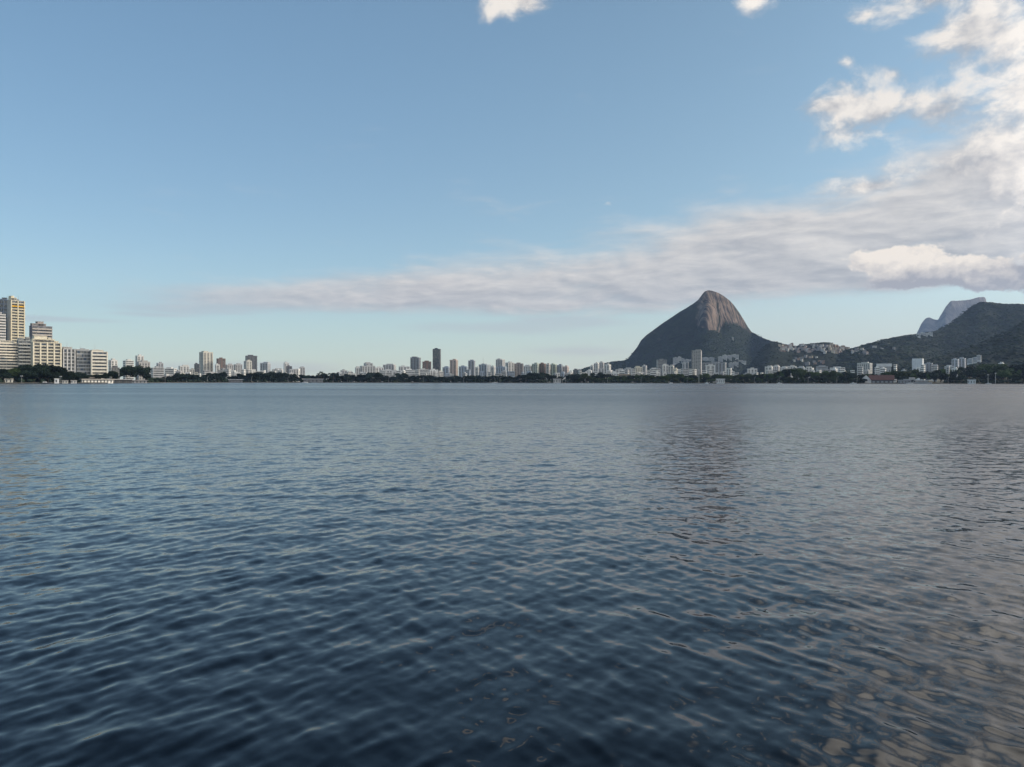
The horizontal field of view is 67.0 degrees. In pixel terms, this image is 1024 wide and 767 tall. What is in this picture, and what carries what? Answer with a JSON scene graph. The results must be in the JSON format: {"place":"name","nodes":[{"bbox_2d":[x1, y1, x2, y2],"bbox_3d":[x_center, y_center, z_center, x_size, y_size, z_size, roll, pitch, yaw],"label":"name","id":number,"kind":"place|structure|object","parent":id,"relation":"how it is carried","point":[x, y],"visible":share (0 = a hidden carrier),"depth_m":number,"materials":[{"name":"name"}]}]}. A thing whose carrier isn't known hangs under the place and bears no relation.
{"place":"outdoors","nodes":[
{"label":"outdoors","id":0,"kind":"place"},
{"bbox_2d":[0,383,1023,766],"bbox_3d":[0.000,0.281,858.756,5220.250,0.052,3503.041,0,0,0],"label":"lagoon water","id":1,"kind":"structure","parent":0,"point":[492,575],"depth_m":8.79,"materials":[{"name":"blue liquid"}]},
{"bbox_2d":[0,377,1023,383],"bbox_3d":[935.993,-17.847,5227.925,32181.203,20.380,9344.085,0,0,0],"label":"ground","id":2,"kind":"structure","parent":0,"point":[942,381],"depth_m":1243.23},
{"bbox_2d":[0,312,5,340],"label":"apartment building","id":3,"kind":"structure","parent":2,"relation":"on","point":[2,326],"depth_m":955.92,"materials":[{"name":"white concrete"}]},
{"bbox_2d":[0,297,7,340],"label":"apartment building","id":4,"kind":"structure","parent":2,"relation":"on","point":[3,305],"depth_m":995.65,"materials":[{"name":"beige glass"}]},
{"bbox_2d":[0,373,12,379],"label":"tree","id":5,"kind":"object","parent":2,"relation":"on","point":[6,375],"visible":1,"depth_m":733.06,"materials":[{"name":"green plant"}]},
{"bbox_2d":[0,340,17,379],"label":"apartment building","id":6,"kind":"structure","parent":2,"relation":"on","point":[8,355],"depth_m":847.01,"materials":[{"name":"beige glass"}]},
{"bbox_2d":[2,368,19,377],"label":"tree","id":7,"kind":"object","parent":2,"relation":"on","point":[13,371],"visible":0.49,"depth_m":760.63,"materials":[{"name":"green plant"}]},
{"bbox_2d":[7,296,24,342],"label":"apartment building","id":8,"kind":"structure","parent":2,"relation":"on","point":[15,318],"depth_m":970.66,"materials":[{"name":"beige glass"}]},
{"bbox_2d":[17,337,30,365],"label":"apartment building","id":9,"kind":"structure","parent":2,"relation":"on","point":[24,351],"depth_m":855.32,"materials":[{"name":"grey concrete"}]},
{"bbox_2d":[13,374,38,381],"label":"tree","id":10,"kind":"object","parent":2,"relation":"on","point":[22,376],"visible":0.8,"depth_m":751.75,"materials":[{"name":"green plant"}]},
{"bbox_2d":[19,370,43,377],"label":"tree","id":11,"kind":"object","parent":2,"relation":"on","point":[24,372],"visible":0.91,"depth_m":754.45,"materials":[{"name":"green plant"}]},
{"bbox_2d":[17,364,50,370],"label":"tree","id":12,"kind":"object","parent":2,"relation":"on","point":[28,367],"visible":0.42,"depth_m":775.47,"materials":[{"name":"green plant"}]},
{"bbox_2d":[29,321,52,339],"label":"apartment building","id":13,"kind":"structure","parent":2,"relation":"on","point":[38,328],"depth_m":1009.93,"materials":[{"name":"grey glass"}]},
{"bbox_2d":[30,336,61,366],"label":"apartment building","id":14,"kind":"structure","parent":2,"relation":"on","point":[46,350],"depth_m":845.22,"materials":[{"name":"beige concrete"}]},
{"bbox_2d":[38,373,58,381],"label":"tree","id":15,"kind":"object","parent":2,"relation":"on","point":[52,376],"visible":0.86,"depth_m":770.78,"materials":[{"name":"green plant"}]},
{"bbox_2d":[40,370,61,378],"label":"tree","id":16,"kind":"object","parent":2,"relation":"on","point":[43,374],"visible":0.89,"depth_m":768.21,"materials":[{"name":"green plant"}]},
{"bbox_2d":[49,365,67,373],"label":"tree","id":17,"kind":"object","parent":2,"relation":"on","point":[58,369],"visible":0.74,"depth_m":788.05,"materials":[{"name":"green plant"}]},
{"bbox_2d":[61,371,73,376],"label":"tree","id":18,"kind":"object","parent":2,"relation":"on","point":[66,374],"visible":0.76,"depth_m":793.40,"materials":[{"name":"green plant"}]},
{"bbox_2d":[62,347,75,371],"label":"apartment building","id":19,"kind":"structure","parent":2,"relation":"on","point":[68,358],"depth_m":861.04,"materials":[{"name":"white concrete"}]},
{"bbox_2d":[76,348,90,374],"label":"apartment building","id":20,"kind":"structure","parent":2,"relation":"on","point":[83,360],"depth_m":871.27,"materials":[{"name":"grey glass"}]},
{"bbox_2d":[79,379,114,382],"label":"pavilion","id":21,"kind":"structure","parent":2,"relation":"on","point":[98,380],"depth_m":804.77,"materials":[{"name":"white concrete"}]},
{"bbox_2d":[90,349,107,378],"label":"apartment building","id":22,"kind":"structure","parent":2,"relation":"on","point":[99,362],"depth_m":875.49,"materials":[{"name":"white concrete"}]},
{"bbox_2d":[94,374,108,378],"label":"tree","id":23,"kind":"object","parent":2,"relation":"on","point":[96,376],"visible":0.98,"depth_m":824.75,"materials":[{"name":"green plant"}]},
{"bbox_2d":[105,371,118,378],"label":"tree","id":24,"kind":"object","parent":2,"relation":"on","point":[113,374],"visible":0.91,"depth_m":874.37,"materials":[{"name":"green plant"}]},
{"bbox_2d":[108,358,117,378],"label":"apartment building","id":25,"kind":"structure","parent":2,"relation":"on","point":[112,362],"depth_m":1047.09,"materials":[{"name":"white concrete"}]},
{"bbox_2d":[114,379,133,382],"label":"pavilion","id":26,"kind":"structure","parent":2,"relation":"on","point":[122,380],"depth_m":847.08,"materials":[{"name":"grey glass"}]},
{"bbox_2d":[123,359,133,378],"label":"apartment building","id":27,"kind":"structure","parent":2,"relation":"on","point":[128,362],"depth_m":1245.84,"materials":[{"name":"white concrete"}]},
{"bbox_2d":[119,366,138,377],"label":"tree","id":28,"kind":"object","parent":2,"relation":"on","point":[132,371],"visible":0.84,"depth_m":939.52,"materials":[{"name":"green plant"}]},
{"bbox_2d":[120,365,151,379],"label":"tree","id":29,"kind":"object","parent":2,"relation":"on","point":[141,370],"visible":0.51,"depth_m":1003.99,"materials":[{"name":"green plant"}]},
{"bbox_2d":[135,354,143,379],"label":"apartment building","id":30,"kind":"structure","parent":2,"relation":"on","point":[139,357],"depth_m":1376.92,"materials":[{"name":"white concrete"}]},
{"bbox_2d":[136,360,149,379],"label":"apartment building","id":31,"kind":"structure","parent":2,"relation":"on","point":[145,363],"depth_m":1194.76,"materials":[{"name":"white concrete"}]},
{"bbox_2d":[151,366,163,378],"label":"apartment building","id":32,"kind":"structure","parent":2,"relation":"on","point":[157,371],"depth_m":1125.07,"materials":[{"name":"white concrete"}]},
{"bbox_2d":[164,367,176,373],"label":"apartment building","id":33,"kind":"structure","parent":2,"relation":"on","point":[170,370],"depth_m":1392.87,"materials":[{"name":"white concrete"}]},
{"bbox_2d":[179,365,188,372],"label":"apartment building","id":34,"kind":"structure","parent":2,"relation":"on","point":[183,368],"depth_m":1494.10,"materials":[{"name":"white concrete"}]},
{"bbox_2d":[194,363,199,372],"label":"apartment building","id":35,"kind":"structure","parent":2,"relation":"on","point":[197,367],"depth_m":1556.36,"materials":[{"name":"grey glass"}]},
{"bbox_2d":[199,351,212,374],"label":"apartment building","id":36,"kind":"structure","parent":2,"relation":"on","point":[205,360],"depth_m":1612.27,"materials":[{"name":"beige concrete"}]},
{"bbox_2d":[216,358,225,369],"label":"apartment building","id":37,"kind":"structure","parent":2,"relation":"on","point":[221,362],"depth_m":1615.69,"materials":[{"name":"concrete"}]},
{"bbox_2d":[228,379,242,382],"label":"pavilion","id":38,"kind":"structure","parent":2,"relation":"on","point":[235,380],"depth_m":1298.85,"materials":[{"name":"grey glass"}]},
{"bbox_2d":[234,363,241,373],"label":"apartment building","id":39,"kind":"structure","parent":2,"relation":"on","point":[238,367],"depth_m":1655.68,"materials":[{"name":"grey concrete"}]},
{"bbox_2d":[244,360,251,369],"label":"apartment building","id":40,"kind":"structure","parent":2,"relation":"on","point":[247,364],"depth_m":1556.69,"materials":[{"name":"white concrete"}]},
{"bbox_2d":[245,355,256,371],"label":"apartment building","id":41,"kind":"structure","parent":2,"relation":"on","point":[252,358],"depth_m":1743.65,"materials":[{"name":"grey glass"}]},
{"bbox_2d":[260,362,270,372],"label":"apartment building","id":42,"kind":"structure","parent":2,"relation":"on","point":[266,366],"depth_m":1642.95,"materials":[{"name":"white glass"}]},
{"bbox_2d":[275,372,288,377],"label":"tree","id":43,"kind":"object","parent":2,"relation":"on","point":[280,375],"visible":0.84,"depth_m":1398.03,"materials":[{"name":"green plant"}]},
{"bbox_2d":[304,379,322,382],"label":"pavilion","id":44,"kind":"structure","parent":2,"relation":"on","point":[314,380],"depth_m":1393.78,"materials":[{"name":"grey glass"}]},
{"bbox_2d":[360,365,374,372],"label":"apartment building","id":45,"kind":"structure","parent":2,"relation":"on","point":[367,368],"depth_m":1649.61,"materials":[{"name":"grey concrete"}]},
{"bbox_2d":[367,372,382,377],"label":"tree","id":46,"kind":"object","parent":2,"relation":"on","point":[377,374],"visible":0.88,"depth_m":1460.35,"materials":[{"name":"green plant"}]},
{"bbox_2d":[383,364,395,369],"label":"apartment building","id":47,"kind":"structure","parent":2,"relation":"on","point":[390,366],"depth_m":1710.13,"materials":[{"name":"grey concrete"}]},
{"bbox_2d":[400,369,414,381],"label":"apartment building","id":48,"kind":"structure","parent":2,"relation":"on","point":[410,372],"depth_m":1550.34,"materials":[{"name":"white concrete"}]},
{"bbox_2d":[410,357,420,369],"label":"apartment building","id":49,"kind":"structure","parent":2,"relation":"on","point":[415,363],"depth_m":1692.26,"materials":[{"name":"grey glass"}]},
{"bbox_2d":[416,368,428,375],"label":"apartment building","id":50,"kind":"structure","parent":2,"relation":"on","point":[422,371],"depth_m":1551.92,"materials":[{"name":"white concrete"}]},
{"bbox_2d":[422,361,430,369],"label":"apartment building","id":51,"kind":"structure","parent":2,"relation":"on","point":[426,364],"depth_m":1713.40,"materials":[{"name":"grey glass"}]},
{"bbox_2d":[433,348,440,376],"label":"apartment building","id":52,"kind":"structure","parent":2,"relation":"on","point":[436,358],"depth_m":1793.11,"materials":[{"name":"grey glass"}]},
{"bbox_2d":[442,366,449,376],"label":"apartment building","id":53,"kind":"structure","parent":2,"relation":"on","point":[445,369],"depth_m":1644.86,"materials":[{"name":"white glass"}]},
{"bbox_2d":[450,359,457,377],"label":"apartment building","id":54,"kind":"structure","parent":2,"relation":"on","point":[454,366],"depth_m":1693.88,"materials":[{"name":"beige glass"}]},
{"bbox_2d":[459,365,467,376],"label":"apartment building","id":55,"kind":"structure","parent":2,"relation":"on","point":[462,368],"depth_m":1643.59,"materials":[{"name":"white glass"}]},
{"bbox_2d":[468,360,474,375],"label":"apartment building","id":56,"kind":"structure","parent":2,"relation":"on","point":[471,365],"depth_m":1714.75,"materials":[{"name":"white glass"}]},
{"bbox_2d":[479,363,490,375],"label":"apartment building","id":57,"kind":"structure","parent":2,"relation":"on","point":[484,367],"depth_m":1670.78,"materials":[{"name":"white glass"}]},
{"bbox_2d":[490,366,495,375],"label":"apartment building","id":58,"kind":"structure","parent":2,"relation":"on","point":[493,370],"depth_m":1656.14,"materials":[{"name":"white concrete"}]},
{"bbox_2d":[496,358,504,366],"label":"apartment building","id":59,"kind":"structure","parent":2,"relation":"on","point":[500,362],"depth_m":1743.60,"materials":[{"name":"white concrete"}]},
{"bbox_2d":[496,366,506,375],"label":"apartment building","id":60,"kind":"structure","parent":2,"relation":"on","point":[500,369],"depth_m":1593.15,"materials":[{"name":"white concrete"}]},
{"bbox_2d":[505,362,513,376],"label":"apartment building","id":61,"kind":"structure","parent":2,"relation":"on","point":[509,366],"depth_m":1633.44,"materials":[{"name":"white concrete"}]},
{"bbox_2d":[0,377,1023,382],"bbox_3d":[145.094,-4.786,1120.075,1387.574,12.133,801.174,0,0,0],"label":"undergrowth","id":62,"kind":"object","parent":2,"relation":"on","point":[1012,380],"visible":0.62,"depth_m":1225.17,"materials":[{"name":"green plant"}]},
{"bbox_2d":[514,363,523,381],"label":"apartment building","id":63,"kind":"structure","parent":2,"relation":"on","point":[518,368],"depth_m":1652.68,"materials":[{"name":"white concrete"}]},
{"bbox_2d":[524,365,531,374],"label":"apartment building","id":64,"kind":"structure","parent":2,"relation":"on","point":[527,368],"depth_m":1554.46,"materials":[{"name":"white concrete"}]},
{"bbox_2d":[532,363,538,372],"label":"apartment building","id":65,"kind":"structure","parent":2,"relation":"on","point":[535,367],"depth_m":1555.22,"materials":[{"name":"white concrete"}]},
{"bbox_2d":[539,363,545,379],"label":"apartment building","id":66,"kind":"structure","parent":2,"relation":"on","point":[542,367],"depth_m":1565.35,"materials":[{"name":"concrete"}]},
{"bbox_2d":[550,363,556,379],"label":"apartment building","id":67,"kind":"structure","parent":2,"relation":"on","point":[553,368],"depth_m":1565.40,"materials":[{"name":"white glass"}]},
{"bbox_2d":[557,364,562,375],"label":"apartment building","id":68,"kind":"structure","parent":2,"relation":"on","point":[559,368],"depth_m":1555.67,"materials":[{"name":"white concrete"}]},
{"bbox_2d":[604,364,610,373],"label":"apartment building","id":69,"kind":"structure","parent":2,"relation":"on","point":[607,367],"depth_m":1575.77,"materials":[{"name":"white concrete"}]},
{"bbox_2d":[656,359,666,375],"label":"apartment building","id":70,"kind":"structure","parent":2,"relation":"on","point":[660,363],"depth_m":1692.13,"materials":[{"name":"grey concrete"}]},
{"bbox_2d":[692,349,701,376],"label":"apartment building","id":71,"kind":"structure","parent":2,"relation":"on","point":[697,359],"depth_m":1642.96,"materials":[{"name":"grey concrete"}]},
{"bbox_2d":[705,364,714,374],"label":"apartment building","id":72,"kind":"structure","parent":2,"relation":"on","point":[710,366],"depth_m":1553.29,"materials":[{"name":"white concrete"}]},
{"bbox_2d":[703,362,726,374],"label":"apartment building","id":73,"kind":"structure","parent":2,"relation":"on","point":[720,367],"depth_m":1665.95,"materials":[{"name":"grey concrete"}]},
{"bbox_2d":[776,369,793,377],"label":"tree","id":74,"kind":"object","parent":2,"relation":"on","point":[786,372],"visible":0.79,"depth_m":1232.60,"materials":[{"name":"green plant"}]},
{"bbox_2d":[790,368,807,377],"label":"tree","id":75,"kind":"object","parent":2,"relation":"on","point":[799,372],"visible":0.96,"depth_m":1221.60,"materials":[{"name":"green plant"}]},
{"bbox_2d":[816,365,827,372],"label":"apartment building","id":76,"kind":"structure","parent":2,"relation":"on","point":[822,368],"depth_m":1492.91,"materials":[{"name":"white concrete"}]},
{"bbox_2d":[819,370,836,376],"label":"tree","id":77,"kind":"object","parent":2,"relation":"on","point":[826,374],"visible":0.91,"depth_m":1199.86,"materials":[{"name":"green plant"}]},
{"bbox_2d":[842,372,856,377],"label":"tree","id":78,"kind":"object","parent":2,"relation":"on","point":[851,375],"visible":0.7,"depth_m":1187.17,"materials":[{"name":"green plant"}]},
{"bbox_2d":[857,362,871,373],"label":"apartment building","id":79,"kind":"structure","parent":2,"relation":"on","point":[866,365],"depth_m":1472.52,"materials":[{"name":"white concrete"}]},
{"bbox_2d":[862,375,893,382],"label":"boat hall","id":80,"kind":"object","parent":2,"relation":"on","point":[880,378],"visible":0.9,"depth_m":1157.60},
{"bbox_2d":[876,364,891,372],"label":"apartment building","id":81,"kind":"structure","parent":2,"relation":"on","point":[888,367],"depth_m":1387.87,"materials":[{"name":"white concrete"}]},
{"bbox_2d":[891,370,900,382],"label":"tree","id":82,"kind":"object","parent":2,"relation":"on","point":[894,372],"visible":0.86,"depth_m":1175.22,"materials":[{"name":"green plant"}]},
{"bbox_2d":[897,371,911,378],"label":"tree","id":83,"kind":"object","parent":2,"relation":"on","point":[905,373],"visible":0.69,"depth_m":1165.88,"materials":[{"name":"green plant"}]},
{"bbox_2d":[912,358,923,369],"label":"apartment building","id":84,"kind":"structure","parent":2,"relation":"on","point":[917,362],"depth_m":1445.24,"materials":[{"name":"white concrete"}]},
{"bbox_2d":[903,378,933,383],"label":"boat club","id":85,"kind":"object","parent":2,"relation":"on","point":[916,381],"visible":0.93,"depth_m":1130.08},
{"bbox_2d":[916,371,939,379],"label":"tree","id":86,"kind":"object","parent":2,"relation":"on","point":[921,375],"visible":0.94,"depth_m":1163.01,"materials":[{"name":"green plant"}]},
{"bbox_2d":[924,362,932,379],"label":"apartment building","id":87,"kind":"structure","parent":2,"relation":"on","point":[928,365],"depth_m":1495.65,"materials":[{"name":"grey concrete"}]},
{"bbox_2d":[931,370,947,382],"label":"tree","id":88,"kind":"object","parent":2,"relation":"on","point":[944,376],"visible":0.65,"depth_m":1163.04,"materials":[{"name":"green plant"}]},
{"bbox_2d":[946,376,961,381],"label":"tree","id":89,"kind":"object","parent":2,"relation":"on","point":[950,378],"visible":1,"depth_m":1139.26,"materials":[{"name":"green plant"}]},
{"bbox_2d":[952,358,958,366],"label":"apartment building","id":90,"kind":"structure","parent":2,"relation":"on","point":[955,362],"depth_m":1556.27,"materials":[{"name":"white concrete"}]},
{"bbox_2d":[959,357,965,371],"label":"apartment building","id":91,"kind":"structure","parent":2,"relation":"on","point":[962,361],"depth_m":1576.71,"materials":[{"name":"white concrete"}]},
{"bbox_2d":[963,366,975,377],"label":"tree","id":92,"kind":"object","parent":2,"relation":"on","point":[968,367],"visible":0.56,"depth_m":1235.03,"materials":[{"name":"green plant"}]},
{"bbox_2d":[977,364,997,373],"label":"tree","id":93,"kind":"object","parent":2,"relation":"on","point":[989,368],"visible":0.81,"depth_m":1226.63,"materials":[{"name":"green plant"}]},
{"bbox_2d":[976,373,1000,380],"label":"tree","id":94,"kind":"object","parent":2,"relation":"on","point":[991,376],"visible":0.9,"depth_m":1129.24,"materials":[{"name":"green plant"}]},
{"bbox_2d":[994,370,1011,382],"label":"tree","id":95,"kind":"object","parent":2,"relation":"on","point":[1004,374],"visible":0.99,"depth_m":1115.09,"materials":[{"name":"green plant"}]},
{"bbox_2d":[994,364,1021,373],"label":"tree","id":96,"kind":"object","parent":2,"relation":"on","point":[1002,367],"visible":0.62,"depth_m":1212.93,"materials":[{"name":"green plant"}]},
{"bbox_2d":[1009,364,1023,374],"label":"tree","id":97,"kind":"object","parent":2,"relation":"on","point":[1017,367],"visible":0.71,"depth_m":1202.28,"materials":[{"name":"green plant"}]},
{"bbox_2d":[1012,373,1022,382],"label":"tree","id":98,"kind":"object","parent":2,"relation":"on","point":[1016,376],"visible":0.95,"depth_m":1119.45,"materials":[{"name":"green plant"}]},
{"bbox_2d":[0,0,1023,379],"label":"sky","id":99,"kind":"structure","parent":0,"point":[325,186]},
{"bbox_2d":[582,290,770,372],"bbox_3d":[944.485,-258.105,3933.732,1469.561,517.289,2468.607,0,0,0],"label":"mountain","id":100,"kind":"structure","parent":0,"point":[710,310],"depth_m":4264.82,"materials":[{"name":"stone"}]},
{"bbox_2d":[578,324,774,374],"bbox_3d":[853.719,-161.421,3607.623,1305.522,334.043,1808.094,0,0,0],"label":"forest","id":101,"kind":"object","parent":100,"relation":"on","point":[653,364],"visible":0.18,"depth_m":4084.65,"materials":[{"name":"green plant"}]},
{"bbox_2d":[740,342,845,374],"bbox_3d":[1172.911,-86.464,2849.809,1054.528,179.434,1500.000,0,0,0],"label":"hill","id":102,"kind":"structure","parent":0,"point":[829,363],"depth_m":3003.71,"materials":[{"name":"stone"}]},
{"bbox_2d":[739,341,838,374],"bbox_3d":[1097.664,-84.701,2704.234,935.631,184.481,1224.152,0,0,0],"label":"forest","id":103,"kind":"object","parent":102,"relation":"on","point":[758,365],"visible":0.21,"depth_m":3043.92,"materials":[{"name":"green plant"}]},
{"bbox_2d":[836,302,1023,372],"bbox_3d":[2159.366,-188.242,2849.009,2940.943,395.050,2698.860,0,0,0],"label":"hill","id":104,"kind":"structure","parent":0,"point":[970,340],"depth_m":3311.12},
{"bbox_2d":[832,302,1023,373],"bbox_3d":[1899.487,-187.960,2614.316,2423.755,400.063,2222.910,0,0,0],"label":"forest","id":105,"kind":"object","parent":104,"relation":"on","point":[907,352],"visible":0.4,"depth_m":3210.14,"materials":[{"name":"green plant"}]},
{"bbox_2d":[917,297,985,333],"bbox_3d":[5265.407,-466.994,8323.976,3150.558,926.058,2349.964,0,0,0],"label":"mountain","id":106,"kind":"structure","parent":0,"point":[953,310],"depth_m":8258.60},
{"bbox_2d":[897,324,1023,379],"bbox_3d":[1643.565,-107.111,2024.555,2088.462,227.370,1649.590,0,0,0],"label":"hill","id":107,"kind":"structure","parent":0,"point":[1020,351],"depth_m":2199.01,"materials":[{"name":"plant"}]},
{"bbox_2d":[872,321,1023,381],"bbox_3d":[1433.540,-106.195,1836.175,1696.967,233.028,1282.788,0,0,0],"label":"forest","id":108,"kind":"object","parent":107,"relation":"on","point":[991,352],"visible":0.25,"depth_m":2185.06,"materials":[{"name":"green plant"}]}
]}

